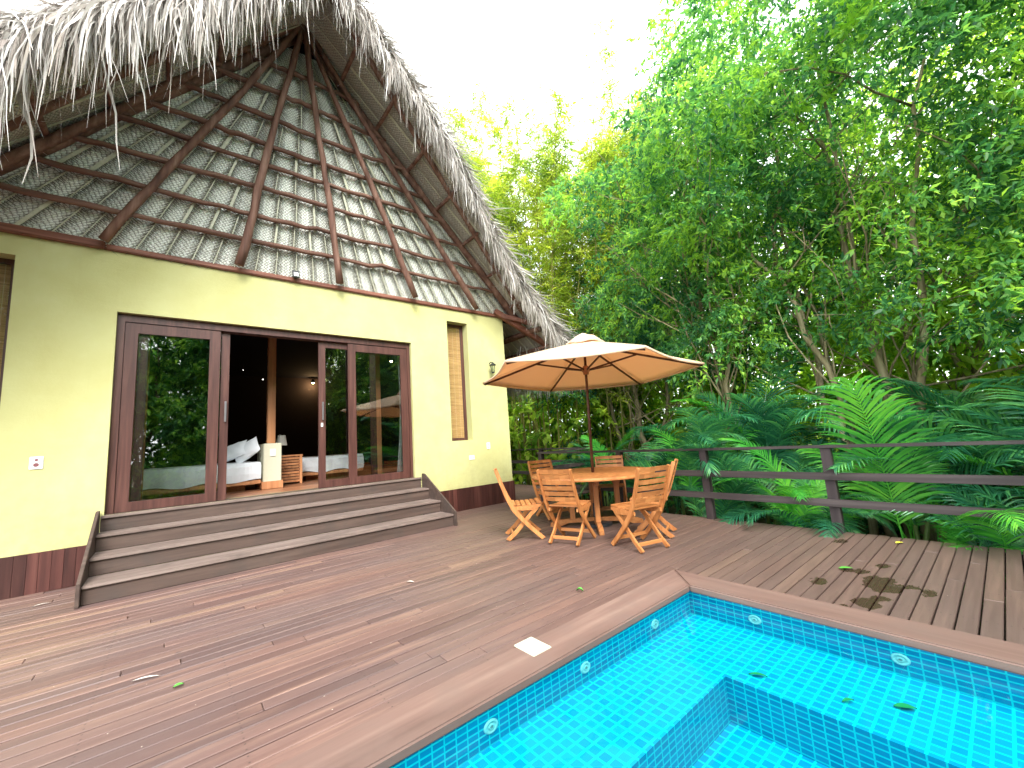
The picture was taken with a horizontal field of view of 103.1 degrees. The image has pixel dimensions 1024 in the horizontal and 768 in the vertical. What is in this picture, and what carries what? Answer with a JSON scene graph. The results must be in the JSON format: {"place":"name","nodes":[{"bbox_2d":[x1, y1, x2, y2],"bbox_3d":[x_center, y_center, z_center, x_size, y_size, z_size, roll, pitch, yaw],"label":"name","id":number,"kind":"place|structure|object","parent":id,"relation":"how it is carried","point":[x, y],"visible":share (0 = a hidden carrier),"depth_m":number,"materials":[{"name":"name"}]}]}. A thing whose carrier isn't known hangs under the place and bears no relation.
{"place":"outdoors","nodes":[
{"label":"outdoors","id":0,"kind":"place"},
{"bbox_2d":[0,0,1023,432],"label":"sky","id":1,"kind":"structure","parent":0,"point":[514,46],"materials":[{"name":"white"}]},
{"bbox_2d":[523,422,1012,640],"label":"ground","id":2,"kind":"structure","parent":0,"point":[672,510],"depth_m":8.82,"materials":[{"name":"green plant"}]},
{"bbox_2d":[445,78,500,178],"bbox_3d":[-2.420,-4.075,16.719,6.363,16.843,6.482,3,-10,-39],"label":"bamboo clump","id":3,"kind":"object","parent":2,"relation":"on","point":[483,95],"visible":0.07,"depth_m":16.75,"materials":[{"name":"green plant"}]},
{"bbox_2d":[507,394,537,481],"bbox_3d":[-0.531,1.353,15.582,4.610,5.556,4.302,-4,-8,0],"label":"bamboo clump","id":4,"kind":"object","parent":2,"relation":"on","point":[511,447],"visible":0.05,"depth_m":14.85,"materials":[{"name":"green plant"}]},
{"bbox_2d":[430,82,628,501],"bbox_3d":[0.572,-2.798,13.337,6.840,13.022,6.401,-6,-8,15],"label":"bamboo clump","id":5,"kind":"object","parent":2,"relation":"on","point":[503,186],"visible":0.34,"depth_m":12.32,"materials":[{"name":"green plant"}]},
{"bbox_2d":[494,76,670,500],"bbox_3d":[2.758,-3.163,13.587,6.880,13.524,6.465,-9,-9,34],"label":"bamboo clump","id":6,"kind":"object","parent":2,"relation":"on","point":[623,140],"visible":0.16,"depth_m":12.04,"materials":[{"name":"green plant"}]},
{"bbox_2d":[552,429,641,505],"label":"areca palm","id":7,"kind":"object","parent":2,"relation":"on","point":[620,445],"visible":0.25,"depth_m":10.23,"materials":[{"name":"green plant"}]},
{"bbox_2d":[556,435,655,504],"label":"areca palm","id":8,"kind":"object","parent":2,"relation":"on","point":[630,483],"visible":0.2,"depth_m":8.82,"materials":[{"name":"green plant"}]},
{"bbox_2d":[575,10,699,488],"bbox_3d":[4.338,-4.669,13.300,4.661,16.218,4.432,3,-10,-39],"label":"bamboo clump","id":9,"kind":"object","parent":2,"relation":"on","point":[609,87],"visible":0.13,"depth_m":13.99,"materials":[{"name":"green plant"}]},
{"bbox_2d":[582,423,748,514],"bbox_3d":[3.373,1.848,8.250,3.263,2.112,3.310,3,-10,-39],"label":"areca palm","id":10,"kind":"object","parent":2,"relation":"on","point":[662,454],"visible":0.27,"depth_m":7.91,"materials":[{"name":"green plant"}]},
{"bbox_2d":[536,41,795,510],"bbox_3d":[3.083,-1.323,7.849,4.369,8.538,5.144,3,-10,-39],"label":"tree","id":11,"kind":"object","parent":2,"relation":"on","point":[746,90],"visible":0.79,"depth_m":7.67,"materials":[{"name":"green plant"}]},
{"bbox_2d":[526,216,806,500],"bbox_3d":[3.822,-0.852,11.573,4.629,8.553,7.126,3,-10,-39],"label":"tree","id":12,"kind":"object","parent":2,"relation":"on","point":[650,329],"visible":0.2,"depth_m":11.17,"materials":[{"name":"green plant"}]},
{"bbox_2d":[580,404,765,516],"bbox_3d":[3.389,1.570,7.426,3.854,2.444,2.962,3,-10,-39],"label":"areca palm","id":13,"kind":"object","parent":2,"relation":"on","point":[709,434],"visible":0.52,"depth_m":6.71,"materials":[{"name":"green plant"}]},
{"bbox_2d":[671,468,776,519],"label":"areca palm","id":14,"kind":"object","parent":2,"relation":"on","point":[721,505],"visible":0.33,"depth_m":6.16,"materials":[{"name":"green plant"}]},
{"bbox_2d":[507,59,1023,503],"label":"woods","id":15,"kind":"object","parent":2,"relation":"on","point":[933,375],"visible":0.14,"depth_m":11.58,"materials":[{"name":"green plant"}]},
{"bbox_2d":[510,391,1023,543],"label":"undergrowth","id":16,"kind":"object","parent":2,"relation":"on","point":[814,442],"visible":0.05,"depth_m":7.62,"materials":[{"name":"green plant"}]},
{"bbox_2d":[588,2,960,423],"bbox_3d":[6.359,-3.623,11.995,5.782,13.796,9.244,3,-10,-39],"label":"tree","id":17,"kind":"object","parent":2,"relation":"on","point":[774,26],"visible":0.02,"depth_m":10.78,"materials":[{"name":"green plant"}]},
{"bbox_2d":[662,358,928,524],"bbox_3d":[4.442,1.075,6.908,3.777,3.144,3.796,-5,-8,8],"label":"areca palm","id":18,"kind":"object","parent":2,"relation":"on","point":[771,434],"visible":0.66,"depth_m":6.81,"materials":[{"name":"green plant"}]},
{"bbox_2d":[712,437,899,534],"bbox_3d":[4.201,1.629,5.860,2.534,1.804,2.810,-8,-9,26],"label":"areca palm","id":19,"kind":"object","parent":2,"relation":"on","point":[785,488],"visible":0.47,"depth_m":5.79,"materials":[{"name":"green plant"}]},
{"bbox_2d":[741,470,883,537],"bbox_3d":[3.779,1.828,5.222,1.534,1.295,1.790,-7,-8,24],"label":"areca palm","id":20,"kind":"object","parent":2,"relation":"on","point":[824,523],"visible":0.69,"depth_m":5.19,"materials":[{"name":"green plant"}]},
{"bbox_2d":[605,0,1023,542],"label":"tree","id":21,"kind":"object","parent":2,"relation":"on","point":[847,29],"visible":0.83,"depth_m":6.35,"materials":[{"name":"green plant"}]},
{"bbox_2d":[754,3,1023,490],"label":"tree","id":22,"kind":"object","parent":2,"relation":"on","point":[943,321],"visible":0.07,"depth_m":8.68,"materials":[{"name":"green plant"}]},
{"bbox_2d":[789,371,1023,527],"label":"areca palm","id":23,"kind":"object","parent":2,"relation":"on","point":[942,399],"visible":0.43,"depth_m":5.33,"materials":[{"name":"green plant"}]},
{"bbox_2d":[795,372,1023,541],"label":"areca palm","id":24,"kind":"object","parent":2,"relation":"on","point":[906,460],"visible":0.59,"depth_m":4.75,"materials":[{"name":"green plant"}]},
{"bbox_2d":[867,483,1023,612],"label":"areca palm","id":25,"kind":"object","parent":2,"relation":"on","point":[958,535],"visible":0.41,"depth_m":4.29,"materials":[{"name":"green plant"}]},
{"bbox_2d":[871,470,1023,548],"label":"areca palm","id":26,"kind":"object","parent":2,"relation":"on","point":[980,490],"visible":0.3,"depth_m":4.33,"materials":[{"name":"green plant"}]},
{"bbox_2d":[901,376,1023,536],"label":"areca palm","id":27,"kind":"object","parent":2,"relation":"on","point":[1016,431],"visible":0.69,"depth_m":4.86,"materials":[{"name":"green plant"}]},
{"bbox_2d":[903,302,1023,402],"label":"areca palm","id":28,"kind":"object","parent":2,"relation":"on","point":[998,317],"visible":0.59,"depth_m":5.33,"materials":[{"name":"green plant"}]},
{"bbox_2d":[952,456,1023,547],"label":"areca palm","id":29,"kind":"object","parent":2,"relation":"on","point":[990,534],"visible":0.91,"depth_m":3.88,"materials":[{"name":"green plant"}]},
{"bbox_2d":[970,551,1023,573],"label":"deck framing","id":30,"kind":"object","parent":2,"relation":"on","point":[1005,562],"depth_m":3.73,"materials":[{"name":"brown wood"}]},
{"bbox_2d":[0,484,1023,767],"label":"wooden deck","id":31,"kind":"structure","parent":30,"relation":"on","point":[272,666],"depth_m":3.07,"materials":[{"name":"brown wood"}]},
{"bbox_2d":[132,675,159,681],"bbox_3d":[-2.229,1.791,2.479,0.140,0.013,0.018,-1,-8,-20],"label":"fallen leaf","id":32,"kind":"object","parent":31,"relation":"on","point":[146,677],"visible":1,"depth_m":2.48,"materials":[{"name":"beige plant"}]},
{"bbox_2d":[74,473,456,608],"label":"wooden steps","id":33,"kind":"structure","parent":31,"relation":"on","point":[432,508],"depth_m":5.17,"materials":[{"name":"brown wood"}]},
{"bbox_2d":[0,0,578,599],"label":"thatched house","id":34,"kind":"structure","parent":31,"relation":"on","point":[188,186],"depth_m":6.05,"materials":[{"name":"yellow paint"}]},
{"bbox_2d":[0,258,14,401],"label":"window","id":35,"kind":"structure","parent":34,"relation":"in","point":[6,265],"depth_m":4.68,"materials":[{"name":"brown wood"}]},
{"bbox_2d":[29,456,43,469],"bbox_3d":[-5.283,0.877,4.518,0.105,0.140,0.013,3,-10,-39],"label":"wall socket","id":36,"kind":"object","parent":34,"relation":"attached to","point":[36,462],"depth_m":4.51,"materials":[{"name":"white plastic"}]},
{"bbox_2d":[129,335,150,499],"bbox_3d":[-5.243,0.114,5.758,0.130,3.152,0.130,3,-10,-39],"label":"wooden post","id":37,"kind":"object","parent":34,"relation":"on","point":[145,417],"visible":0.13,"depth_m":5.70,"materials":[{"name":"brown wood"}]},
{"bbox_2d":[114,322,220,512],"bbox_3d":[-4.507,0.403,5.396,0.998,2.381,0.040,3,-10,-39],"label":"sliding door","id":38,"kind":"structure","parent":34,"relation":"in","point":[132,330],"depth_m":5.27,"materials":[{"name":"brown wood"}]},
{"bbox_2d":[129,332,229,501],"bbox_3d":[-4.432,0.411,5.495,0.985,2.381,0.082,3,-10,-39],"label":"sliding door","id":39,"kind":"structure","parent":34,"relation":"in","point":[143,344],"depth_m":5.33,"materials":[{"name":"brown wood"}]},
{"bbox_2d":[142,461,260,499],"bbox_3d":[-5.514,1.655,7.030,1.795,0.479,1.677,3,-10,-39],"label":"bed","id":40,"kind":"object","parent":34,"relation":"on","point":[172,481],"visible":0.67,"depth_m":6.41,"materials":[{"name":"white fabric"}]},
{"bbox_2d":[227,440,246,460],"bbox_3d":[-4.873,1.184,7.100,0.470,0.338,0.161,-22,-43,-2],"label":"pillow","id":41,"kind":"object","parent":40,"relation":"on","point":[235,450],"visible":0.7,"depth_m":7.02,"materials":[{"name":"white fabric"}]},
{"bbox_2d":[235,437,260,462],"bbox_3d":[-4.651,1.173,7.130,0.470,0.338,0.161,-37,-34,-9],"label":"pillow","id":42,"kind":"object","parent":40,"relation":"on","point":[251,447],"visible":0.83,"depth_m":7.05,"materials":[{"name":"white fabric"}]},
{"bbox_2d":[255,443,282,489],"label":"partition wall","id":43,"kind":"structure","parent":34,"relation":"on","point":[269,456],"depth_m":7.05,"materials":[{"name":"yellow paint"}]},
{"bbox_2d":[266,338,275,443],"bbox_3d":[-4.402,-0.107,7.448,0.125,2.375,0.125,3,-10,-39],"label":"wooden post","id":44,"kind":"object","parent":43,"relation":"on","point":[271,396],"visible":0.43,"depth_m":7.37,"materials":[{"name":"brown wood"}]},
{"bbox_2d":[281,454,302,482],"bbox_3d":[-4.334,1.653,7.868,0.440,0.550,0.400,3,-10,-39],"label":"nightstand","id":45,"kind":"object","parent":34,"relation":"on","point":[290,468],"visible":0.68,"depth_m":7.75,"materials":[{"name":"brown wood"}]},
{"bbox_2d":[276,435,286,454],"bbox_3d":[-4.439,1.182,7.831,0.200,0.385,0.200,3,-10,-39],"label":"table lamp","id":46,"kind":"object","parent":45,"relation":"on","point":[281,439],"visible":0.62,"depth_m":7.79,"materials":[{"name":"beige fabric"}]},
{"bbox_2d":[292,270,299,277],"bbox_3d":[-3.430,-1.738,6.452,0.100,0.122,0.082,3,-10,-39],"label":"wall floodlight","id":47,"kind":"object","parent":34,"relation":"attached to","point":[295,274],"depth_m":6.43,"materials":[{"name":"white metal"}]},
{"bbox_2d":[299,453,363,479],"bbox_3d":[-4.311,1.872,9.235,1.330,0.479,1.587,3,-10,-39],"label":"bed","id":48,"kind":"object","parent":34,"relation":"on","point":[337,465],"visible":0.53,"depth_m":8.69,"materials":[{"name":"white fabric"}]},
{"bbox_2d":[318,341,377,487],"bbox_3d":[-2.757,0.486,6.877,0.950,2.381,0.082,3,-10,-39],"label":"sliding door","id":49,"kind":"structure","parent":34,"relation":"in","point":[322,482],"depth_m":6.71,"materials":[{"name":"brown wood"}]},
{"bbox_2d":[375,354,381,473],"bbox_3d":[-2.679,0.249,8.028,0.130,3.152,0.130,3,-10,-39],"label":"wooden post","id":50,"kind":"object","parent":34,"relation":"on","point":[378,414],"visible":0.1,"depth_m":7.94,"materials":[{"name":"brown wood"}]},
{"bbox_2d":[347,343,409,484],"bbox_3d":[-2.340,0.500,7.184,1.076,2.381,0.040,3,-10,-39],"label":"sliding door","id":51,"kind":"structure","parent":34,"relation":"in","point":[352,349],"depth_m":7.07,"materials":[{"name":"brown wood"}]},
{"bbox_2d":[397,356,402,471],"bbox_3d":[-2.087,0.586,7.773,0.310,2.300,0.060,3,-10,-39],"label":"curtain","id":52,"kind":"object","parent":34,"relation":"hanging from","point":[400,467],"visible":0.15,"depth_m":7.68,"materials":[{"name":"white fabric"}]},
{"bbox_2d":[447,324,467,440],"bbox_3d":[-1.188,-0.047,8.386,0.481,2.416,0.070,3,-10,-39],"label":"window","id":53,"kind":"structure","parent":34,"relation":"in","point":[457,391],"depth_m":8.43,"materials":[{"name":"beige wicker"}]},
{"bbox_2d":[489,362,495,372],"bbox_3d":[-0.436,-0.352,8.676,0.156,0.275,0.228,3,-10,-39],"label":"wall lantern","id":54,"kind":"object","parent":34,"relation":"attached to","point":[492,364],"depth_m":8.65,"materials":[{"name":"black metal"}]},
{"bbox_2d":[493,468,544,540],"bbox_3d":[0.084,1.592,5.495,0.616,0.908,0.462,-3,-8,-4],"label":"folding chair","id":55,"kind":"object","parent":31,"relation":"on","point":[526,506],"visible":1,"depth_m":5.29,"materials":[{"name":"brown wood"}]},
{"bbox_2d":[527,459,569,519],"bbox_3d":[0.629,1.725,6.755,0.462,0.908,0.616,0,-9,-28],"label":"folding chair","id":56,"kind":"object","parent":31,"relation":"on","point":[537,493],"visible":0.5,"depth_m":6.81,"materials":[{"name":"brown wood"}]},
{"bbox_2d":[511,447,604,505],"bbox_3d":[-0.978,2.966,13.198,0.135,1.588,9.670,3,-10,-39],"label":"railing","id":57,"kind":"object","parent":31,"relation":"attached to","point":[528,472],"visible":0.06,"depth_m":10.97,"materials":[{"name":"brown wood"}]},
{"bbox_2d":[536,469,596,546],"bbox_3d":[0.681,1.494,5.061,0.462,0.908,0.616,-9,-9,33],"label":"folding chair","id":58,"kind":"object","parent":31,"relation":"on","point":[581,505],"visible":1,"depth_m":4.95,"materials":[{"name":"brown wood"}]},
{"bbox_2d":[532,466,654,535],"bbox_3d":[1.196,1.662,5.924,1.760,0.744,1.760,-8,-9,30],"label":"round table","id":59,"kind":"object","parent":31,"relation":"on","point":[615,475],"visible":0.66,"depth_m":5.82,"materials":[{"name":"brown wood"}]},
{"bbox_2d":[483,333,704,527],"bbox_3d":[1.165,0.636,6.052,3.308,2.807,2.990,3,-10,-39],"label":"parasol","id":60,"kind":"object","parent":31,"relation":"on","point":[583,361],"visible":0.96,"depth_m":6.45,"materials":[{"name":"fabric"}]},
{"bbox_2d":[595,455,628,515],"bbox_3d":[1.624,1.645,6.654,0.462,0.908,0.616,-5,-8,12],"label":"folding chair","id":61,"kind":"object","parent":31,"relation":"on","point":[600,486],"visible":0.66,"depth_m":6.87,"materials":[{"name":"brown wood"}]},
{"bbox_2d":[610,464,670,552],"bbox_3d":[1.456,1.382,4.618,0.462,0.908,0.616,0,-8,-25],"label":"folding chair","id":62,"kind":"object","parent":31,"relation":"on","point":[642,505],"visible":1,"depth_m":4.51,"materials":[{"name":"brown wood"}]},
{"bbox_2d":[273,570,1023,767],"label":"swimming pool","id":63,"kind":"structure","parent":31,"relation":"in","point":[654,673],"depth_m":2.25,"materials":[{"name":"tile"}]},
{"bbox_2d":[514,637,550,656],"bbox_3d":[0.128,1.637,2.539,0.150,0.011,0.190,3,-10,-39],"label":"pool access plate","id":64,"kind":"object","parent":63,"relation":"on","point":[532,646],"visible":1,"depth_m":2.53,"materials":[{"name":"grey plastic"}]},
{"bbox_2d":[749,672,767,676],"bbox_3d":[1.492,1.762,2.467,0.100,0.013,0.030,-7,-8,23],"label":"sunken leaf","id":65,"kind":"object","parent":63,"relation":"on","point":[757,673],"visible":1,"depth_m":2.47,"materials":[{"name":"green plant"}]},
{"bbox_2d":[893,703,916,708],"bbox_3d":[2.045,1.678,2.116,0.100,0.013,0.045,-6,-8,17],"label":"sunken leaf","id":66,"kind":"object","parent":63,"relation":"on","point":[904,705],"visible":1,"depth_m":2.12,"materials":[{"name":"green plant"}]},
{"bbox_2d":[629,459,677,537],"bbox_3d":[1.818,1.431,5.155,0.616,0.908,0.462,-8,-9,26],"label":"folding chair","id":67,"kind":"object","parent":31,"relation":"on","point":[644,524],"visible":0.52,"depth_m":4.98,"materials":[{"name":"brown wood"}]},
{"bbox_2d":[537,440,1023,533],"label":"railing","id":68,"kind":"object","parent":31,"relation":"on","point":[834,503],"visible":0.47,"depth_m":4.69,"materials":[{"name":"brown wood"}]},
{"bbox_2d":[991,0,1023,290],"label":"tree","id":69,"kind":"object","parent":2,"relation":"on","point":[1000,1],"visible":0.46,"depth_m":5.00,"materials":[{"name":"green plant"}]}
]}

